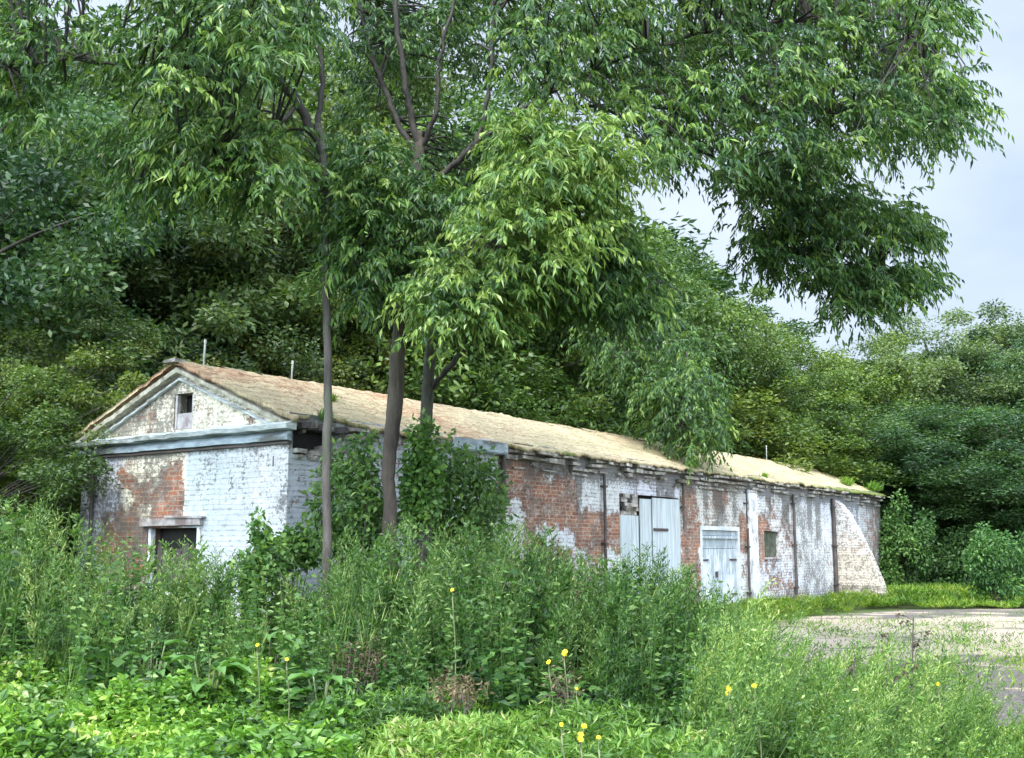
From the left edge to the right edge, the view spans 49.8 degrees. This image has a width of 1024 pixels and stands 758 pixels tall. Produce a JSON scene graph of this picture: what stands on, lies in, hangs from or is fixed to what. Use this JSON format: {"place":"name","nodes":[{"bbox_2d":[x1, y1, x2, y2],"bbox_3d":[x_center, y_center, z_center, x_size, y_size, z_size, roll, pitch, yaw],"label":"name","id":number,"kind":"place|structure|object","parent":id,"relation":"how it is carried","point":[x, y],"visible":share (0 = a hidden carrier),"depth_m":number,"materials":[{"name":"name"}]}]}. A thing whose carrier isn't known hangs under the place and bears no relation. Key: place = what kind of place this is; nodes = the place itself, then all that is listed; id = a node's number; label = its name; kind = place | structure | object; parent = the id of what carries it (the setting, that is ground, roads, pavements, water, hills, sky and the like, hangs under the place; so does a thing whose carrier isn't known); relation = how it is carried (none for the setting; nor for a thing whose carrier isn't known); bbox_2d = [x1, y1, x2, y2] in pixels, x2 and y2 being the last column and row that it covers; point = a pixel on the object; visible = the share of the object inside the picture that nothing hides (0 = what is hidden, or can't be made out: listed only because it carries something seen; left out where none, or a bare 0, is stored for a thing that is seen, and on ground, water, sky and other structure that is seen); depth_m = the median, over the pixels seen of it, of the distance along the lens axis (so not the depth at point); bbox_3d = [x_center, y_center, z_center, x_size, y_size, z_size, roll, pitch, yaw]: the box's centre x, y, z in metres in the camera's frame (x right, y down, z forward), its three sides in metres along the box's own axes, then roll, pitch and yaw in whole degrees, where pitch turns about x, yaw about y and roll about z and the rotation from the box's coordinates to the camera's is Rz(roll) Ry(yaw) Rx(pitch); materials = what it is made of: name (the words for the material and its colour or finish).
{"place":"outdoors","nodes":[
{"label":"outdoors","id":0,"kind":"place"},
{"bbox_2d":[40,64,517,77],"bbox_3d":[-3.980,-6.211,21.953,15.335,0.445,0.024,1,-9,-6],"label":"overhead cable","id":1,"kind":"object","parent":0,"point":[325,76],"visible":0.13,"depth_m":21.96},
{"bbox_2d":[25,0,1023,376],"label":"sky","id":2,"kind":"structure","parent":0,"point":[982,206],"materials":[{"name":"white"}]},
{"bbox_2d":[49,555,1023,757],"bbox_3d":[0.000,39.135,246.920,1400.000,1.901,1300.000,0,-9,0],"label":"ground","id":3,"kind":"structure","parent":0,"point":[864,609],"depth_m":29.99,"materials":[{"name":"soil"}]},
{"bbox_2d":[0,364,123,589],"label":"woodland tree","id":4,"kind":"object","parent":3,"relation":"on","point":[57,472],"visible":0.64,"depth_m":16.24,"materials":[{"name":"green plant"}]},
{"bbox_2d":[0,317,150,598],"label":"woodland tree","id":5,"kind":"object","parent":3,"relation":"on","point":[78,358],"visible":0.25,"depth_m":17.79,"materials":[{"name":"green plant"}]},
{"bbox_2d":[0,288,170,575],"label":"woodland tree","id":6,"kind":"object","parent":3,"relation":"on","point":[137,330],"visible":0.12,"depth_m":20.23,"materials":[{"name":"green plant"}]},
{"bbox_2d":[0,16,183,514],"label":"woodland tree","id":7,"kind":"object","parent":3,"relation":"on","point":[27,180],"visible":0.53,"depth_m":20.46,"materials":[{"name":"green plant"}]},
{"bbox_2d":[0,300,220,592],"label":"woodland tree","id":8,"kind":"object","parent":3,"relation":"on","point":[148,351],"visible":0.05,"depth_m":22.29,"materials":[{"name":"green plant"}]},
{"bbox_2d":[44,62,182,324],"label":"woodland tree","id":9,"kind":"object","parent":3,"relation":"on","point":[106,92],"depth_m":34.84,"materials":[{"name":"green plant"}]},
{"bbox_2d":[0,53,251,432],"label":"woodland tree","id":10,"kind":"object","parent":3,"relation":"on","point":[20,234],"visible":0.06,"depth_m":23.95,"materials":[{"name":"green plant"}]},
{"bbox_2d":[117,638,187,687],"bbox_3d":[-3.238,2.746,9.911,0.588,0.796,0.659,0,-9,0],"label":"burdock","id":11,"kind":"object","parent":3,"relation":"on","point":[168,656],"visible":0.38,"depth_m":9.90,"materials":[{"name":"green plant"}]},
{"bbox_2d":[0,482,340,708],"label":"tall weeds","id":12,"kind":"object","parent":3,"relation":"on","point":[32,550],"visible":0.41,"depth_m":11.33,"materials":[{"name":"green plant"}]},
{"bbox_2d":[0,501,344,727],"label":"nettles","id":13,"kind":"object","parent":3,"relation":"on","point":[116,663],"visible":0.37,"depth_m":10.39,"materials":[{"name":"green plant"}]},
{"bbox_2d":[26,2,324,314],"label":"woodland tree","id":14,"kind":"object","parent":3,"relation":"on","point":[118,22],"visible":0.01,"depth_m":41.56,"materials":[{"name":"green plant"}]},
{"bbox_2d":[0,89,359,428],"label":"woodland tree","id":15,"kind":"object","parent":3,"relation":"on","point":[147,272],"visible":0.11,"depth_m":24.38,"materials":[{"name":"green plant"}]},
{"bbox_2d":[0,0,364,632],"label":"broadleaf tree","id":16,"kind":"object","parent":3,"relation":"on","point":[214,157],"visible":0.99,"depth_m":11.33,"materials":[{"name":"green plant"}]},
{"bbox_2d":[0,647,365,757],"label":"ground cover","id":17,"kind":"object","parent":3,"relation":"on","point":[229,729],"visible":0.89,"depth_m":8.03,"materials":[{"name":"green plant"}]},
{"bbox_2d":[167,652,252,704],"bbox_3d":[-2.636,2.727,9.490,0.744,0.705,0.605,7,-11,-40],"label":"burdock","id":18,"kind":"object","parent":3,"relation":"on","point":[221,669],"visible":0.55,"depth_m":9.47,"materials":[{"name":"green plant"}]},
{"bbox_2d":[25,21,425,385],"bbox_3d":[-8.187,-1.336,30.634,12.249,15.487,12.263,-3,-9,17],"label":"woodland tree","id":19,"kind":"object","parent":3,"relation":"on","point":[288,293],"visible":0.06,"depth_m":25.91,"materials":[{"name":"green plant"}]},
{"bbox_2d":[105,235,377,387],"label":"woodland tree","id":20,"kind":"object","parent":3,"relation":"on","point":[300,363],"visible":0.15,"depth_m":25.46,"materials":[{"name":"green plant"}]},
{"bbox_2d":[246,644,265,720],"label":"yellow flower","id":21,"kind":"object","parent":3,"relation":"on","point":[252,677],"visible":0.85,"depth_m":9.02,"materials":[{"name":"green plant"}]},
{"bbox_2d":[228,506,293,652],"bbox_3d":[-2.695,2.401,11.765,0.721,2.091,0.581,0,-9,0],"label":"shrub","id":22,"kind":"object","parent":3,"relation":"on","point":[268,553],"visible":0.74,"depth_m":11.76,"materials":[{"name":"green plant"}]},
{"bbox_2d":[235,631,302,666],"bbox_3d":[-2.243,2.754,10.173,0.629,0.860,0.585,2,-9,-13],"label":"burdock","id":23,"kind":"object","parent":3,"relation":"on","point":[287,636],"visible":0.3,"depth_m":10.12,"materials":[{"name":"green plant"}]},
{"bbox_2d":[89,33,475,389],"bbox_3d":[-6.101,-1.923,30.912,11.743,16.767,12.449,-7,-11,37],"label":"woodland tree","id":24,"kind":"object","parent":3,"relation":"on","point":[381,112],"visible":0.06,"depth_m":28.24,"materials":[{"name":"green plant"}]},
{"bbox_2d":[275,658,295,725],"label":"yellow flower","id":25,"kind":"object","parent":3,"relation":"on","point":[289,682],"visible":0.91,"depth_m":8.73,"materials":[{"name":"green plant"}]},
{"bbox_2d":[42,51,530,140],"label":"woodland tree","id":26,"kind":"object","parent":3,"relation":"on","point":[298,87],"depth_m":38.84,"materials":[{"name":"green plant"}]},
{"bbox_2d":[276,511,322,613],"bbox_3d":[-2.412,2.507,12.345,0.720,2.055,0.632,0,-9,0],"label":"shrub","id":27,"kind":"object","parent":3,"relation":"on","point":[301,546],"visible":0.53,"depth_m":12.38,"materials":[{"name":"green plant"}]},
{"bbox_2d":[220,247,409,393],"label":"woodland tree","id":28,"kind":"object","parent":3,"relation":"on","point":[286,258],"visible":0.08,"depth_m":26.91,"materials":[{"name":"green plant"}]},
{"bbox_2d":[279,669,355,707],"bbox_3d":[-1.581,2.694,8.988,0.624,0.617,0.635,0,-9,0],"label":"burdock","id":29,"kind":"object","parent":3,"relation":"on","point":[337,679],"visible":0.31,"depth_m":8.94,"materials":[{"name":"green plant"}]},
{"bbox_2d":[0,646,696,719],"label":"undergrowth","id":30,"kind":"object","parent":3,"relation":"on","point":[33,689],"visible":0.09,"depth_m":9.48,"materials":[{"name":"green plant"}]},
{"bbox_2d":[299,428,407,618],"bbox_3d":[-1.909,2.163,13.609,1.436,3.120,0.994,0,-9,0],"label":"shrub","id":31,"kind":"object","parent":3,"relation":"on","point":[365,514],"visible":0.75,"depth_m":13.58,"materials":[{"name":"green plant"}]},
{"bbox_2d":[190,42,524,269],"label":"woodland tree","id":32,"kind":"object","parent":3,"relation":"on","point":[315,88],"depth_m":41.33,"materials":[{"name":"green plant"}]},
{"bbox_2d":[325,634,395,694],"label":"withered bush","id":33,"kind":"object","parent":3,"relation":"on","point":[351,664],"visible":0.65,"depth_m":9.43,"materials":[{"name":"brown plant"}]},
{"bbox_2d":[173,2,595,412],"bbox_3d":[-4.179,-1.901,31.788,11.656,16.989,12.090,-8,-12,40],"label":"woodland tree","id":34,"kind":"object","parent":3,"relation":"on","point":[440,390],"visible":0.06,"depth_m":28.81,"materials":[{"name":"green plant"}]},
{"bbox_2d":[297,323,479,409],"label":"woodland tree","id":35,"kind":"object","parent":3,"relation":"on","point":[358,338],"visible":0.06,"depth_m":27.80,"materials":[{"name":"green plant"}]},
{"bbox_2d":[442,588,461,684],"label":"yellow flower","id":36,"kind":"object","parent":3,"relation":"on","point":[455,648],"visible":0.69,"depth_m":9.18,"materials":[{"name":"green plant"}]},
{"bbox_2d":[397,426,517,587],"bbox_3d":[-0.704,2.225,14.297,1.632,3.206,1.189,0,-9,0],"label":"shrub","id":37,"kind":"object","parent":3,"relation":"on","point":[465,472],"visible":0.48,"depth_m":14.25,"materials":[{"name":"green plant"}]},
{"bbox_2d":[425,665,495,756],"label":"withered bush","id":38,"kind":"object","parent":3,"relation":"on","point":[466,693],"visible":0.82,"depth_m":8.52,"materials":[{"name":"brown plant"}]},
{"bbox_2d":[290,511,636,709],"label":"tall weeds","id":39,"kind":"object","parent":3,"relation":"on","point":[534,558],"visible":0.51,"depth_m":10.20,"materials":[{"name":"green plant"}]},
{"bbox_2d":[0,503,951,757],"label":"grass stalks","id":40,"kind":"object","parent":3,"relation":"on","point":[179,620],"depth_m":10.04,"materials":[{"name":"green plant"}]},
{"bbox_2d":[69,339,888,623],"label":"outbuilding","id":41,"kind":"structure","parent":3,"relation":"on","point":[213,455],"depth_m":19.23,"materials":[{"name":"brick"}]},
{"bbox_2d":[146,527,200,594],"bbox_3d":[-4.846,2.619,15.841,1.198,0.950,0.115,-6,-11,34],"label":"door frame","id":42,"kind":"structure","parent":41,"relation":"in","point":[151,533],"depth_m":16.17,"materials":[{"name":"white wood"}]},
{"bbox_2d":[703,549,717,604],"bbox_3d":[4.492,4.664,25.137,0.059,1.580,0.890,-6,-11,34],"label":"door leaf","id":43,"kind":"structure","parent":41,"relation":"in","point":[710,566],"depth_m":25.21,"materials":[{"name":"white paint"}]},
{"bbox_2d":[721,549,736,604],"bbox_3d":[5.104,4.798,26.004,0.059,1.580,0.890,-6,-11,34],"label":"door leaf","id":44,"kind":"structure","parent":41,"relation":"in","point":[728,568],"depth_m":26.04,"materials":[{"name":"white paint"}]},
{"bbox_2d":[863,480,884,492],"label":"roof weed","id":45,"kind":"object","parent":41,"relation":"on","point":[873,486],"visible":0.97,"depth_m":35.82,"materials":[{"name":"green plant"}]},
{"bbox_2d":[452,484,509,562],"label":"shrub","id":46,"kind":"object","parent":3,"relation":"on","point":[498,510],"visible":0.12,"depth_m":14.85,"materials":[{"name":"green plant"}]},
{"bbox_2d":[379,324,587,425],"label":"woodland tree","id":47,"kind":"object","parent":3,"relation":"on","point":[528,414],"visible":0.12,"depth_m":29.83,"materials":[{"name":"green plant"}]},
{"bbox_2d":[300,85,672,438],"bbox_3d":[-1.866,-1.372,33.781,14.369,16.534,13.217,-8,-12,42],"label":"woodland tree","id":48,"kind":"object","parent":3,"relation":"on","point":[608,417],"visible":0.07,"depth_m":29.48,"materials":[{"name":"green plant"}]},
{"bbox_2d":[318,680,727,757],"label":"ground cover","id":49,"kind":"object","parent":3,"relation":"on","point":[423,730],"visible":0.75,"depth_m":7.35,"materials":[{"name":"green plant"}]},
{"bbox_2d":[274,523,771,745],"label":"nettles","id":50,"kind":"object","parent":3,"relation":"on","point":[514,691],"visible":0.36,"depth_m":9.50,"materials":[{"name":"green plant"}]},
{"bbox_2d":[366,105,695,585],"bbox_3d":[0.285,0.204,12.278,3.817,6.502,4.020,0,-9,0],"label":"broadleaf tree","id":51,"kind":"object","parent":3,"relation":"on","point":[596,269],"visible":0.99,"depth_m":11.60,"materials":[{"name":"green plant"}]},
{"bbox_2d":[395,407,447,577],"bbox_3d":[-1.115,2.010,13.452,0.670,3.369,0.553,0,-9,0],"label":"ivy","id":52,"kind":"object","parent":51,"relation":"attached to","point":[424,479],"visible":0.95,"depth_m":13.50,"materials":[{"name":"green plant"}]},
{"bbox_2d":[539,660,557,724],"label":"yellow flower","id":53,"kind":"object","parent":3,"relation":"on","point":[551,693],"visible":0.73,"depth_m":8.72,"materials":[{"name":"green plant"}]},
{"bbox_2d":[448,328,652,437],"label":"woodland tree","id":54,"kind":"object","parent":3,"relation":"on","point":[573,357],"visible":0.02,"depth_m":31.53,"materials":[{"name":"green plant"}]},
{"bbox_2d":[546,722,575,757],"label":"yellow flower","id":55,"kind":"object","parent":3,"relation":"on","point":[555,740],"visible":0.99,"depth_m":5.78,"materials":[{"name":"green plant"}]},
{"bbox_2d":[538,657,584,735],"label":"withered bush","id":56,"kind":"object","parent":3,"relation":"on","point":[564,694],"visible":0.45,"depth_m":9.01,"materials":[{"name":"brown plant"}]},
{"bbox_2d":[554,650,572,708],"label":"yellow flower","id":57,"kind":"object","parent":3,"relation":"on","point":[564,652],"visible":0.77,"depth_m":8.74,"materials":[{"name":"green plant"}]},
{"bbox_2d":[407,121,722,440],"bbox_3d":[1.432,-0.263,35.556,10.680,14.854,10.693,-2,-9,10],"label":"woodland tree","id":58,"kind":"object","parent":3,"relation":"on","point":[701,310],"visible":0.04,"depth_m":32.22,"materials":[{"name":"green plant"}]},
{"bbox_2d":[379,62,765,363],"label":"woodland tree","id":59,"kind":"object","parent":3,"relation":"on","point":[721,287],"visible":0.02,"depth_m":43.08,"materials":[{"name":"green plant"}]},
{"bbox_2d":[577,723,586,757],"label":"yellow flower","id":60,"kind":"object","parent":3,"relation":"on","point":[580,738],"visible":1,"depth_m":5.39,"materials":[{"name":"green plant"}]},
{"bbox_2d":[582,736,612,757],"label":"yellow flower","id":61,"kind":"object","parent":3,"relation":"on","point":[604,755],"visible":1,"depth_m":5.38,"materials":[{"name":"green plant"}]},
{"bbox_2d":[504,208,755,438],"bbox_3d":[3.522,0.753,37.522,9.401,13.422,9.966,-1,-9,6],"label":"woodland tree","id":62,"kind":"object","parent":3,"relation":"on","point":[684,282],"visible":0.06,"depth_m":36.36,"materials":[{"name":"green plant"}]},
{"bbox_2d":[536,383,753,454],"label":"woodland tree","id":63,"kind":"object","parent":3,"relation":"on","point":[632,430],"visible":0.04,"depth_m":33.54,"materials":[{"name":"green plant"}]},
{"bbox_2d":[557,302,740,487],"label":"woodland tree","id":64,"kind":"object","parent":3,"relation":"on","point":[682,389],"visible":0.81,"depth_m":25.40,"materials":[{"name":"green plant"}]},
{"bbox_2d":[293,0,1014,592],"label":"broadleaf tree","id":65,"kind":"object","parent":3,"relation":"on","point":[403,232],"visible":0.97,"depth_m":13.11,"materials":[{"name":"green plant"}]},
{"bbox_2d":[571,542,782,724],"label":"tall weeds","id":66,"kind":"object","parent":3,"relation":"on","point":[683,595],"visible":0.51,"depth_m":9.95,"materials":[{"name":"green plant"}]},
{"bbox_2d":[582,248,801,455],"bbox_3d":[6.011,1.213,39.061,8.391,12.970,8.090,0,-9,0],"label":"woodland tree","id":67,"kind":"object","parent":3,"relation":"on","point":[764,329],"visible":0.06,"depth_m":37.77,"materials":[{"name":"green plant"}]},
{"bbox_2d":[576,300,823,378],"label":"woodland tree","id":68,"kind":"object","parent":3,"relation":"on","point":[793,320],"depth_m":48.73,"materials":[{"name":"green plant"}]},
{"bbox_2d":[589,375,823,556],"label":"woodland tree","id":69,"kind":"object","parent":3,"relation":"on","point":[762,417],"visible":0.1,"depth_m":36.32,"materials":[{"name":"green plant"}]},
{"bbox_2d":[720,686,741,757],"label":"yellow flower","id":70,"kind":"object","parent":3,"relation":"on","point":[730,714],"visible":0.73,"depth_m":6.36,"materials":[{"name":"green plant"}]},
{"bbox_2d":[742,683,768,757],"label":"yellow flower","id":71,"kind":"object","parent":3,"relation":"on","point":[761,720],"visible":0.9,"depth_m":6.46,"materials":[{"name":"green plant"}]},
{"bbox_2d":[697,314,872,472],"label":"woodland tree","id":72,"kind":"object","parent":3,"relation":"on","point":[796,395],"visible":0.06,"depth_m":38.38,"materials":[{"name":"green plant"}]},
{"bbox_2d":[710,352,900,501],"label":"woodland tree","id":73,"kind":"object","parent":3,"relation":"on","point":[871,468],"visible":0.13,"depth_m":37.03,"materials":[{"name":"green plant"}]},
{"bbox_2d":[738,327,891,491],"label":"woodland tree","id":74,"kind":"object","parent":3,"relation":"on","point":[828,361],"visible":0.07,"depth_m":42.16,"materials":[{"name":"green plant"}]},
{"bbox_2d":[667,613,987,757],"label":"nettles","id":75,"kind":"object","parent":3,"relation":"on","point":[827,748],"visible":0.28,"depth_m":6.77,"materials":[{"name":"green plant"}]},
{"bbox_2d":[688,580,975,621],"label":"grass","id":76,"kind":"structure","parent":3,"relation":"on","point":[833,601],"depth_m":27.34,"materials":[{"name":"green plant"}]},
{"bbox_2d":[676,578,1023,757],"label":"weeds","id":77,"kind":"object","parent":3,"relation":"on","point":[850,743],"visible":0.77,"depth_m":7.00,"materials":[{"name":"green plant"}]},
{"bbox_2d":[895,609,934,711],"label":"dry stalk","id":78,"kind":"object","parent":77,"relation":"in","point":[916,645],"visible":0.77,"depth_m":7.82,"materials":[{"name":"brown plant"}]},
{"bbox_2d":[828,643,884,722],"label":"dry stalk","id":79,"kind":"object","parent":3,"relation":"on","point":[850,669],"visible":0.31,"depth_m":7.58,"materials":[{"name":"brown plant"}]},
{"bbox_2d":[760,388,963,557],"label":"woodland tree","id":80,"kind":"object","parent":3,"relation":"on","point":[879,478],"visible":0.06,"depth_m":38.98,"materials":[{"name":"green plant"}]},
{"bbox_2d":[781,328,958,573],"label":"woodland tree","id":81,"kind":"object","parent":3,"relation":"on","point":[894,391],"visible":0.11,"depth_m":42.85,"materials":[{"name":"green plant"}]},
{"bbox_2d":[758,608,1023,735],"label":"yard","id":82,"kind":"structure","parent":3,"relation":"on","point":[1017,698],"depth_m":20.09,"materials":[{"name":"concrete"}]},
{"bbox_2d":[757,610,1023,698],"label":"grass","id":83,"kind":"structure","parent":82,"relation":"on","point":[1020,662],"depth_m":18.32,"materials":[{"name":"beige plant"}]},
{"bbox_2d":[874,633,909,719],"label":"dry stalk","id":84,"kind":"object","parent":3,"relation":"on","point":[895,678],"visible":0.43,"depth_m":7.40,"materials":[{"name":"brown plant"}]},
{"bbox_2d":[772,396,1023,578],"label":"woodland tree","id":85,"kind":"object","parent":3,"relation":"on","point":[898,428],"visible":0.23,"depth_m":37.06,"materials":[{"name":"green plant"}]},
{"bbox_2d":[877,488,938,585],"bbox_3d":[12.720,5.313,35.589,2.305,3.595,1.892,0,-9,0],"label":"shrub","id":86,"kind":"object","parent":3,"relation":"on","point":[900,560],"visible":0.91,"depth_m":35.30,"materials":[{"name":"green plant"}]},
{"bbox_2d":[809,311,1021,579],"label":"woodland tree","id":87,"kind":"object","parent":3,"relation":"on","point":[941,368],"visible":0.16,"depth_m":43.60,"materials":[{"name":"green plant"}]},
{"bbox_2d":[878,460,959,581],"bbox_3d":[14.602,5.079,39.713,3.056,5.311,2.514,-3,-9,18],"label":"shrub","id":88,"kind":"object","parent":3,"relation":"on","point":[905,487],"visible":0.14,"depth_m":39.33,"materials":[{"name":"green plant"}]},
{"bbox_2d":[816,307,1023,504],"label":"woodland tree","id":89,"kind":"object","parent":3,"relation":"on","point":[1002,383],"visible":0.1,"depth_m":43.17,"materials":[{"name":"green plant"}]},
{"bbox_2d":[852,397,1023,585],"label":"woodland tree","id":90,"kind":"object","parent":3,"relation":"on","point":[929,425],"visible":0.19,"depth_m":37.80,"materials":[{"name":"green plant"}]},
{"bbox_2d":[929,682,952,756],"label":"yellow flower","id":91,"kind":"object","parent":3,"relation":"on","point":[935,696],"visible":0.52,"depth_m":6.97,"materials":[{"name":"green plant"}]},
{"bbox_2d":[881,398,1023,576],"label":"woodland tree","id":92,"kind":"object","parent":3,"relation":"on","point":[972,417],"visible":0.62,"depth_m":36.63,"materials":[{"name":"green plant"}]},
{"bbox_2d":[919,523,1003,584],"bbox_3d":[14.595,6.063,36.511,2.986,2.616,2.385,9,-12,-44],"label":"shrub","id":93,"kind":"object","parent":3,"relation":"on","point":[947,567],"visible":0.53,"depth_m":36.03,"materials":[{"name":"green plant"}]},
{"bbox_2d":[903,298,1023,565],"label":"woodland tree","id":94,"kind":"object","parent":3,"relation":"on","point":[1005,318],"visible":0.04,"depth_m":45.73,"materials":[{"name":"green plant"}]},
{"bbox_2d":[929,327,1023,582],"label":"woodland tree","id":95,"kind":"object","parent":3,"relation":"on","point":[992,363],"visible":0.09,"depth_m":43.64,"materials":[{"name":"green plant"}]},
{"bbox_2d":[947,458,1023,583],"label":"shrub","id":96,"kind":"object","parent":3,"relation":"on","point":[1003,508],"visible":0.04,"depth_m":39.50,"materials":[{"name":"green plant"}]},
{"bbox_2d":[957,681,1023,757],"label":"weeds","id":97,"kind":"object","parent":3,"relation":"on","point":[1017,745],"visible":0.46,"depth_m":7.26,"materials":[{"name":"green plant"}]},
{"bbox_2d":[961,521,1023,607],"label":"shrub","id":98,"kind":"object","parent":3,"relation":"on","point":[989,556],"visible":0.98,"depth_m":30.38,"materials":[{"name":"green plant"}]},
{"bbox_2d":[970,332,1023,511],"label":"woodland tree","id":99,"kind":"object","parent":3,"relation":"on","point":[1016,400],"visible":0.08,"depth_m":42.67,"materials":[{"name":"green plant"}]},
{"bbox_2d":[1002,456,1023,574],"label":"shrub","id":100,"kind":"object","parent":3,"relation":"on","point":[1018,509],"visible":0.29,"depth_m":35.48,"materials":[{"name":"green plant"}]},
{"bbox_2d":[863,581,1023,607],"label":"grass","id":101,"kind":"structure","parent":0,"point":[958,595],"depth_m":30.35,"materials":[{"name":"green plant"}]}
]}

